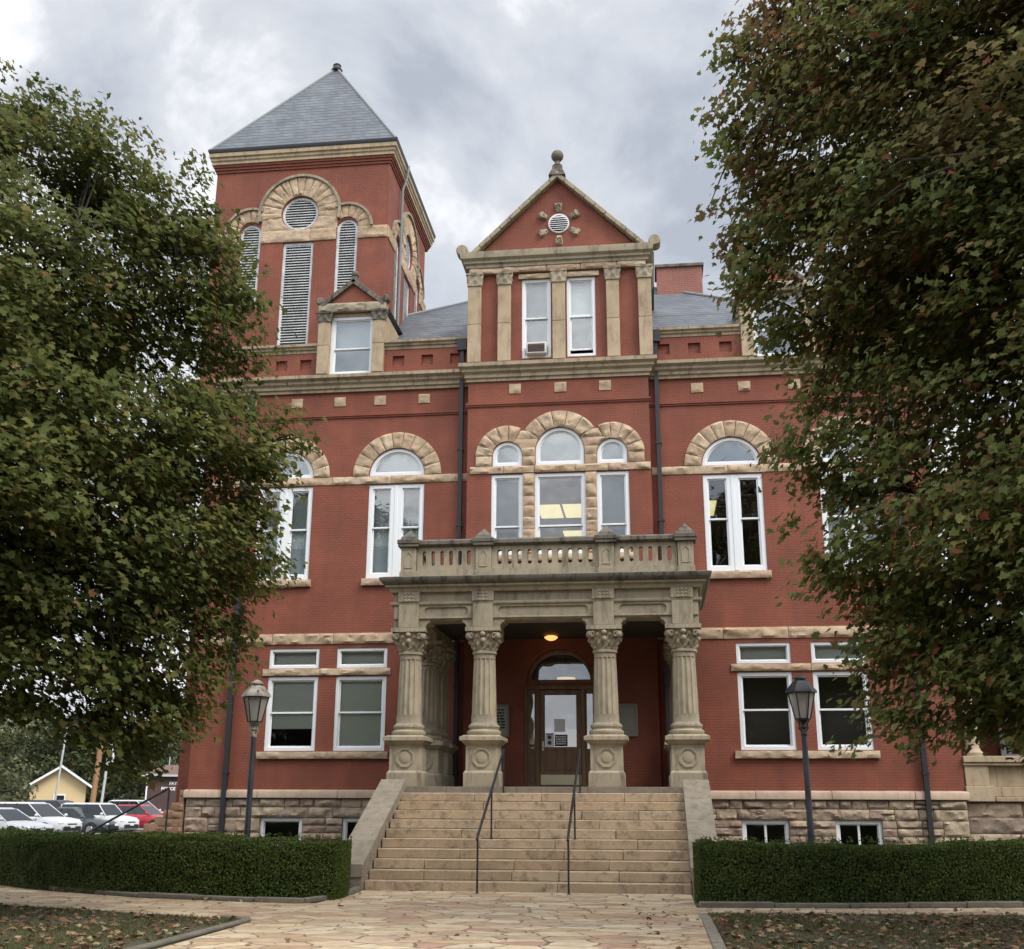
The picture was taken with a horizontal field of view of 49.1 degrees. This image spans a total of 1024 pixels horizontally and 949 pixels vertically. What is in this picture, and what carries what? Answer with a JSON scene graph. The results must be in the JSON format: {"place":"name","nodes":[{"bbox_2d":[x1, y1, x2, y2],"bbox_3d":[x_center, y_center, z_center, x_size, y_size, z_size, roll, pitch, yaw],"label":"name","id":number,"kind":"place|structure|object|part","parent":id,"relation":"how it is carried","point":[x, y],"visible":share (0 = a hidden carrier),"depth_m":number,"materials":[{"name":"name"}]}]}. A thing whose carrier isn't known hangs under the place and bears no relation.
{"place":"outdoors","nodes":[
{"label":"outdoors","id":0,"kind":"place"},
{"bbox_2d":[23,765,91,802],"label":"yellow house","id":1,"kind":"structure","parent":0,"point":[72,786],"depth_m":89.84,"materials":[{"name":"beige"}]},
{"bbox_2d":[53,794,65,799],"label":"window","id":2,"kind":"structure","parent":1,"relation":"in","point":[59,796],"depth_m":89.60,"materials":[{"name":"white paint"}]},
{"bbox_2d":[0,736,178,801],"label":"wooded hill","id":3,"kind":"structure","parent":0,"point":[101,760],"depth_m":187.69,"materials":[{"name":"green plant"}]},
{"bbox_2d":[0,903,236,948],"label":"lawn","id":4,"kind":"structure","parent":0,"point":[139,942],"depth_m":14.78,"materials":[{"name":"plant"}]},
{"bbox_2d":[0,903,235,948],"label":"fallen leaves","id":5,"kind":"object","parent":4,"relation":"on","point":[80,938],"visible":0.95,"depth_m":14.73,"materials":[{"name":"brown plant"}]},
{"bbox_2d":[0,59,330,798],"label":"maple tree","id":6,"kind":"object","parent":4,"relation":"on","point":[52,342],"visible":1,"depth_m":16.34,"materials":[{"name":"green plant"}]},
{"bbox_2d":[0,884,314,924],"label":"side path","id":7,"kind":"structure","parent":0,"point":[255,911],"depth_m":18.52,"materials":[{"name":"beige stone"}]},
{"bbox_2d":[220,915,250,919],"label":"kerb","id":8,"kind":"structure","parent":7,"relation":"on","point":[237,917],"depth_m":15.91,"materials":[{"name":"concrete"}]},
{"bbox_2d":[141,757,178,811],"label":"police building","id":9,"kind":"structure","parent":0,"point":[158,802],"depth_m":92.19,"materials":[{"name":"brown brick"}]},
{"bbox_2d":[137,896,728,948],"bbox_3d":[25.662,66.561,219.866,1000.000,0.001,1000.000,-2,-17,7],"label":"ground","id":10,"kind":"structure","parent":0,"point":[718,929],"depth_m":14.23,"materials":[{"name":"beige stone"}]},
{"bbox_2d":[0,698,89,795],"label":"broadleaf tree","id":11,"kind":"object","parent":10,"relation":"on","point":[5,755],"visible":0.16,"depth_m":121.63,"materials":[{"name":"green plant"}]},
{"bbox_2d":[71,739,139,802],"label":"broadleaf tree","id":12,"kind":"object","parent":10,"relation":"on","point":[110,773],"visible":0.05,"depth_m":126.51,"materials":[{"name":"green plant"}]},
{"bbox_2d":[79,726,178,802],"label":"broadleaf tree","id":13,"kind":"object","parent":10,"relation":"on","point":[131,792],"visible":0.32,"depth_m":115.45,"materials":[{"name":"green plant"}]},
{"bbox_2d":[87,787,185,840],"bbox_3d":[-10.398,9.712,31.050,2.784,2.046,0.819,-2,-17,7],"label":"side stair","id":14,"kind":"object","parent":10,"relation":"on","point":[169,820],"visible":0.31,"depth_m":31.03,"materials":[{"name":"brown stone"}]},
{"bbox_2d":[117,718,181,795],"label":"broadleaf tree","id":15,"kind":"object","parent":10,"relation":"on","point":[173,751],"visible":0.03,"depth_m":127.09,"materials":[{"name":"green plant"}]},
{"bbox_2d":[0,880,303,902],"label":"kerb","id":16,"kind":"structure","parent":10,"relation":"on","point":[193,896],"depth_m":19.57,"materials":[{"name":"concrete"}]},
{"bbox_2d":[124,918,250,948],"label":"kerb","id":17,"kind":"structure","parent":10,"relation":"on","point":[178,938],"depth_m":13.95,"materials":[{"name":"concrete"}]},
{"bbox_2d":[304,886,361,902],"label":"kerb","id":18,"kind":"structure","parent":10,"relation":"on","point":[352,891],"depth_m":19.29,"materials":[{"name":"concrete"}]},
{"bbox_2d":[174,63,1023,849],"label":"courthouse","id":19,"kind":"structure","parent":10,"relation":"on","point":[482,511],"depth_m":32.03,"materials":[{"name":"brick"}]},
{"bbox_2d":[260,817,301,845],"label":"window","id":20,"kind":"structure","parent":19,"relation":"in","point":[263,820],"depth_m":30.75,"materials":[{"name":"white paint"}]},
{"bbox_2d":[255,487,312,579],"bbox_3d":[-6.724,1.772,33.180,1.656,2.806,0.239,-2,-17,7],"label":"window","id":21,"kind":"structure","parent":19,"relation":"in","point":[300,515],"depth_m":33.21,"materials":[{"name":"white paint"}]},
{"bbox_2d":[262,453,313,479],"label":"window","id":22,"kind":"structure","parent":19,"relation":"in","point":[306,468],"depth_m":33.77,"materials":[{"name":"glass"}]},
{"bbox_2d":[264,677,317,750],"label":"window","id":23,"kind":"structure","parent":19,"relation":"in","point":[277,709],"depth_m":31.72,"materials":[{"name":"white paint"}]},
{"bbox_2d":[269,648,319,668],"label":"window","id":24,"kind":"structure","parent":19,"relation":"in","point":[309,657],"depth_m":32.11,"materials":[{"name":"white paint"}]},
{"bbox_2d":[342,818,359,839],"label":"window","id":25,"kind":"structure","parent":19,"relation":"in","point":[345,820],"depth_m":30.51,"materials":[{"name":"white paint"}]},
{"bbox_2d":[329,316,372,373],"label":"window","id":26,"kind":"structure","parent":19,"relation":"in","point":[351,349],"depth_m":34.69,"materials":[{"name":"grey glass"}]},
{"bbox_2d":[333,676,386,750],"bbox_3d":[-4.234,6.685,31.390,1.456,2.046,0.168,-2,-17,7],"label":"window","id":27,"kind":"structure","parent":19,"relation":"in","point":[358,734],"depth_m":31.43,"materials":[{"name":"white paint"}]},
{"bbox_2d":[337,647,387,667],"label":"window","id":28,"kind":"structure","parent":19,"relation":"in","point":[348,656],"depth_m":31.88,"materials":[{"name":"white paint"}]},
{"bbox_2d":[366,484,423,577],"bbox_3d":[-3.389,1.667,32.781,1.656,2.806,0.233,-2,-17,7],"label":"window","id":29,"kind":"structure","parent":19,"relation":"in","point":[394,519],"depth_m":32.86,"materials":[{"name":"white paint"}]},
{"bbox_2d":[370,449,423,475],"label":"window","id":30,"kind":"structure","parent":19,"relation":"in","point":[395,461],"depth_m":33.40,"materials":[{"name":"glass"}]},
{"bbox_2d":[496,705,508,736],"bbox_3d":[-0.525,6.651,30.306,0.900,0.850,0.045,-2,-17,7],"label":"plaque","id":31,"kind":"object","parent":19,"relation":"attached to","point":[502,712],"visible":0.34,"depth_m":30.27,"materials":[{"name":"silver metal"}]},
{"bbox_2d":[491,474,522,554],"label":"window","id":32,"kind":"structure","parent":19,"relation":"in","point":[498,482],"depth_m":32.18,"materials":[{"name":"glass"}]},
{"bbox_2d":[493,442,521,465],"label":"window","id":33,"kind":"structure","parent":19,"relation":"in","point":[507,453],"depth_m":32.55,"materials":[{"name":"grey glass"}]},
{"bbox_2d":[526,342,546,355],"bbox_3d":[0.742,-3.683,33.339,0.600,0.360,0.516,-2,-17,7],"label":"air conditioner","id":34,"kind":"object","parent":19,"relation":"attached to","point":[536,348],"visible":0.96,"depth_m":33.10,"materials":[{"name":"grey plastic"}]},
{"bbox_2d":[522,279,550,357],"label":"window","id":35,"kind":"structure","parent":19,"relation":"in","point":[536,301],"depth_m":33.78,"materials":[{"name":"grey glass"}]},
{"bbox_2d":[545,733,553,746],"bbox_3d":[1.008,7.122,30.114,0.220,0.350,0.007,-2,-17,7],"label":"door notice","id":36,"kind":"object","parent":19,"relation":"attached to","point":[549,739],"depth_m":30.11,"materials":[{"name":"white paper"}]},
{"bbox_2d":[545,635,557,640],"bbox_3d":[1.050,4.400,30.165,0.360,0.140,0.360,-2,-17,7],"label":"porch lamp","id":37,"kind":"object","parent":19,"relation":"attached to","point":[550,637],"visible":1,"depth_m":30.06,"materials":[{"name":"yellow glass"}]},
{"bbox_2d":[554,719,564,731],"bbox_3d":[1.283,6.749,30.190,0.290,0.330,0.004,-2,-17,7],"label":"door notice","id":38,"kind":"object","parent":19,"relation":"attached to","point":[559,725],"depth_m":30.19,"materials":[{"name":"white paper"}]},
{"bbox_2d":[536,428,583,464],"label":"window","id":39,"kind":"structure","parent":19,"relation":"in","point":[556,445],"depth_m":32.47,"materials":[{"name":"grey glass"}]},
{"bbox_2d":[535,472,585,553],"bbox_3d":[1.377,1.108,31.831,1.456,2.356,0.140,-2,-17,7],"label":"window","id":40,"kind":"structure","parent":19,"relation":"in","point":[581,475],"depth_m":31.87,"materials":[{"name":"white paint"}]},
{"bbox_2d":[555,735,566,745],"bbox_3d":[1.316,7.127,30.073,0.340,0.300,0.006,-2,-17,7],"label":"door notice","id":41,"kind":"object","parent":19,"relation":"attached to","point":[560,740],"depth_m":30.07,"materials":[{"name":"black"}]},
{"bbox_2d":[540,690,581,785],"bbox_3d":[1.305,7.047,30.086,1.110,2.500,0.141,-2,-17,7],"label":"front door","id":42,"kind":"structure","parent":19,"relation":"in","point":[557,764],"depth_m":29.95,"materials":[{"name":"brown wood"}]},
{"bbox_2d":[557,656,574,679],"bbox_3d":[1.532,5.425,31.744,0.520,1.150,0.520,-2,-17,7],"label":"hall lamp","id":43,"kind":"object","parent":19,"relation":"hanging from","point":[566,669],"visible":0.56,"depth_m":31.61,"materials":[{"name":"white"}]},
{"bbox_2d":[566,277,595,356],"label":"window","id":44,"kind":"structure","parent":19,"relation":"in","point":[581,313],"depth_m":33.58,"materials":[{"name":"grey glass"}]},
{"bbox_2d":[597,439,627,462],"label":"window","id":45,"kind":"structure","parent":19,"relation":"in","point":[610,450],"depth_m":32.19,"materials":[{"name":"grey glass"}]},
{"bbox_2d":[596,471,630,551],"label":"window","id":46,"kind":"structure","parent":19,"relation":"in","point":[604,479],"depth_m":31.83,"materials":[{"name":"glass"}]},
{"bbox_2d":[619,704,637,735],"bbox_3d":[2.899,6.544,29.899,0.900,0.850,0.045,-2,-17,7],"label":"plaque","id":47,"kind":"object","parent":19,"relation":"attached to","point":[628,717],"visible":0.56,"depth_m":29.87,"materials":[{"name":"grey metal"}]},
{"bbox_2d":[702,437,759,465],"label":"window","id":48,"kind":"structure","parent":19,"relation":"in","point":[735,450],"depth_m":32.24,"materials":[{"name":"grey glass"}]},
{"bbox_2d":[703,473,767,570],"bbox_3d":[6.264,1.355,31.597,1.656,2.806,0.155,-2,-17,7],"label":"window","id":49,"kind":"structure","parent":19,"relation":"in","point":[734,518],"depth_m":31.56,"materials":[{"name":"white paint"}]},
{"bbox_2d":[736,642,790,663],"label":"window","id":50,"kind":"structure","parent":19,"relation":"in","point":[772,655],"depth_m":30.57,"materials":[{"name":"white paint"}]},
{"bbox_2d":[742,820,789,843],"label":"window","id":51,"kind":"structure","parent":19,"relation":"in","point":[744,822],"depth_m":29.20,"materials":[{"name":"white paint"}]},
{"bbox_2d":[737,672,796,749],"bbox_3d":[6.816,6.337,30.064,1.446,2.046,0.140,-2,-17,7],"label":"window","id":52,"kind":"structure","parent":19,"relation":"in","point":[792,746],"depth_m":30.03,"materials":[{"name":"white paint"}]},
{"bbox_2d":[752,296,799,355],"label":"window","id":53,"kind":"structure","parent":19,"relation":"in","point":[791,298],"depth_m":33.17,"materials":[{"name":"white paint"}]},
{"bbox_2d":[810,641,865,662],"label":"window","id":54,"kind":"structure","parent":19,"relation":"in","point":[829,656],"depth_m":30.35,"materials":[{"name":"white paint"}]},
{"bbox_2d":[813,671,873,749],"bbox_3d":[8.786,6.275,29.830,1.436,2.046,0.140,-2,-17,7],"label":"window","id":55,"kind":"structure","parent":19,"relation":"in","point":[837,673],"depth_m":29.82,"materials":[{"name":"white paint"}]},
{"bbox_2d":[820,435,870,461],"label":"window","id":56,"kind":"structure","parent":19,"relation":"in","point":[825,459],"depth_m":31.89,"materials":[{"name":"white paint"}]},
{"bbox_2d":[820,471,887,567],"bbox_3d":[9.474,1.266,31.253,1.656,2.806,0.233,-2,-17,7],"label":"window","id":57,"kind":"structure","parent":19,"relation":"in","point":[824,515],"depth_m":31.29,"materials":[{"name":"white paint"}]},
{"bbox_2d":[835,821,882,844],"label":"window","id":58,"kind":"structure","parent":19,"relation":"in","point":[879,824],"depth_m":28.92,"materials":[{"name":"white paint"}]},
{"bbox_2d":[997,720,1022,755],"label":"window","id":59,"kind":"structure","parent":19,"relation":"in","point":[1003,752],"depth_m":31.85,"materials":[{"name":"white paint"}]},
{"bbox_2d":[697,913,726,948],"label":"kerb","id":60,"kind":"structure","parent":10,"relation":"on","point":[716,940],"depth_m":14.47,"materials":[{"name":"concrete"}]},
{"bbox_2d":[699,901,1023,907],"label":"kerb","id":61,"kind":"structure","parent":10,"relation":"on","point":[963,904],"depth_m":18.34,"materials":[{"name":"concrete"}]},
{"label":"planting bed","id":62,"kind":"structure","parent":10,"relation":"on","visible":0},
{"bbox_2d":[0,825,352,899],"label":"hedge","id":63,"kind":"object","parent":62,"relation":"on","point":[205,863],"visible":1,"depth_m":20.14,"materials":[{"name":"green plant"}]},
{"bbox_2d":[241,680,270,836],"bbox_3d":[-5.479,6.409,23.527,0.640,4.165,0.554,2,-16,-5],"label":"lamp post","id":64,"kind":"object","parent":62,"relation":"on","point":[255,703],"visible":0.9,"depth_m":23.77,"materials":[{"name":"metal"}]},
{"label":"planting bed","id":65,"kind":"structure","parent":10,"relation":"on","visible":0},
{"bbox_2d":[785,674,816,842],"bbox_3d":[5.836,6.057,22.183,0.640,4.165,0.554,-2,-17,7],"label":"lamp post","id":66,"kind":"object","parent":65,"relation":"on","point":[800,691],"visible":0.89,"depth_m":22.42,"materials":[{"name":"metal"}]},
{"bbox_2d":[692,834,1023,902],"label":"hedge","id":67,"kind":"object","parent":65,"relation":"on","point":[833,871],"visible":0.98,"depth_m":18.83,"materials":[{"name":"green plant"}]},
{"bbox_2d":[159,890,712,948],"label":"flagstone walk","id":68,"kind":"structure","parent":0,"point":[382,919],"depth_m":15.60,"materials":[{"name":"beige stone"}]},
{"bbox_2d":[7,890,998,948],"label":"fallen leaves","id":69,"kind":"object","parent":68,"relation":"on","point":[457,934],"visible":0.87,"depth_m":16.84,"materials":[{"name":"brown plant"}]},
{"bbox_2d":[345,779,716,894],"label":"front steps","id":70,"kind":"structure","parent":68,"relation":"on","point":[633,843],"depth_m":22.88,"materials":[{"name":"stone"}]},
{"bbox_2d":[475,749,504,893],"bbox_3d":[-0.424,7.023,23.172,0.090,2.824,3.935,-2,-17,7],"label":"handrail","id":71,"kind":"object","parent":70,"relation":"on","point":[487,802],"visible":0.96,"depth_m":23.03,"materials":[{"name":"metal"}]},
{"bbox_2d":[566,749,581,894],"bbox_3d":[1.283,6.970,22.970,0.090,2.824,3.935,-2,-17,7],"label":"handrail","id":72,"kind":"object","parent":70,"relation":"on","point":[578,765],"visible":0.96,"depth_m":22.84,"materials":[{"name":"metal"}]},
{"bbox_2d":[0,0,1021,736],"label":"sky","id":73,"kind":"structure","parent":0,"point":[478,97],"materials":[{"name":"grey"}]},
{"bbox_2d":[697,908,1023,914],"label":"side path","id":74,"kind":"structure","parent":0,"point":[975,911],"depth_m":17.91,"materials":[{"name":"beige concrete"}]},
{"bbox_2d":[711,910,1023,948],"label":"lawn","id":75,"kind":"structure","parent":0,"point":[873,941],"depth_m":14.41,"materials":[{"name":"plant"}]},
{"bbox_2d":[687,0,1023,766],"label":"maple tree","id":76,"kind":"object","parent":75,"relation":"on","point":[939,208],"visible":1,"depth_m":14.36,"materials":[{"name":"green plant"}]},
{"bbox_2d":[712,909,1023,948],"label":"fallen leaves","id":77,"kind":"object","parent":75,"relation":"on","point":[769,925],"visible":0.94,"depth_m":14.72,"materials":[{"name":"brown plant"}]},
{"label":"parking lot","id":78,"kind":"structure","parent":0,"visible":0},
{"bbox_2d":[0,704,47,801],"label":"broadleaf tree","id":79,"kind":"object","parent":78,"relation":"on","point":[6,741],"visible":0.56,"depth_m":74.60,"materials":[{"name":"green plant"}]},
{"bbox_2d":[0,807,53,831],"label":"parked car","id":80,"kind":"object","parent":78,"relation":"on","point":[11,817],"visible":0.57,"depth_m":48.53,"materials":[{"name":"grey metal"}]},
{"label":"windows","id":81,"kind":"part","parent":80,"relation":"part of","materials":[{"name":"grey glass"}]},
{"bbox_2d":[0,802,81,831],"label":"parked car","id":82,"kind":"object","parent":78,"relation":"on","point":[48,813],"visible":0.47,"depth_m":53.48,"materials":[{"name":"grey metal"}]},
{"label":"windows","id":83,"kind":"part","parent":82,"relation":"part of","materials":[{"name":"grey glass"}]},
{"bbox_2d":[24,800,73,807],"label":"parked car","id":84,"kind":"object","parent":78,"relation":"on","point":[56,803],"visible":0.12,"depth_m":67.61,"materials":[{"name":"grey metal"}]},
{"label":"windows","id":85,"kind":"part","parent":84,"relation":"part of","materials":[{"name":"grey glass"}]},
{"bbox_2d":[54,694,71,799],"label":"flagpole","id":86,"kind":"object","parent":78,"relation":"on","point":[58,779],"visible":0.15,"depth_m":77.40,"materials":[{"name":"grey metal"}]},
{"bbox_2d":[15,713,123,801],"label":"broadleaf tree","id":87,"kind":"object","parent":78,"relation":"on","point":[43,768],"visible":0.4,"depth_m":117.11,"materials":[{"name":"green plant"}]},
{"bbox_2d":[56,807,118,833],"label":"parked car","id":88,"kind":"object","parent":78,"relation":"on","point":[89,820],"visible":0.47,"depth_m":57.88,"materials":[{"name":"grey metal"}]},
{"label":"windows","id":89,"kind":"part","parent":88,"relation":"part of","materials":[{"name":"grey glass"}]},
{"bbox_2d":[61,803,138,833],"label":"parked car","id":90,"kind":"object","parent":78,"relation":"on","point":[106,811],"visible":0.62,"depth_m":59.00,"materials":[{"name":"grey metal"}]},
{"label":"windows","id":91,"kind":"part","parent":90,"relation":"part of","materials":[{"name":"grey glass"}]},
{"bbox_2d":[90,695,110,802],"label":"utility pole","id":92,"kind":"object","parent":78,"relation":"on","point":[95,783],"visible":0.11,"depth_m":79.78,"materials":[{"name":"brown wood"}]},
{"bbox_2d":[100,742,114,802],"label":"banner pole","id":93,"kind":"object","parent":78,"relation":"on","point":[104,784],"visible":0.22,"depth_m":72.72,"materials":[{"name":"grey metal"}]},
{"bbox_2d":[108,800,161,812],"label":"parked car","id":94,"kind":"object","parent":78,"relation":"on","point":[129,802],"visible":0.12,"depth_m":78.30,"materials":[{"name":"grey"}]},
{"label":"windows","id":95,"kind":"part","parent":94,"relation":"part of","materials":[{"name":"grey glass"}]},
{"bbox_2d":[117,804,163,827],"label":"parked car","id":96,"kind":"object","parent":78,"relation":"on","point":[144,814],"visible":0.23,"depth_m":69.67,"materials":[{"name":"red metal"}]},
{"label":"windows","id":97,"kind":"part","parent":96,"relation":"part of","materials":[{"name":"grey glass"}]}
]}

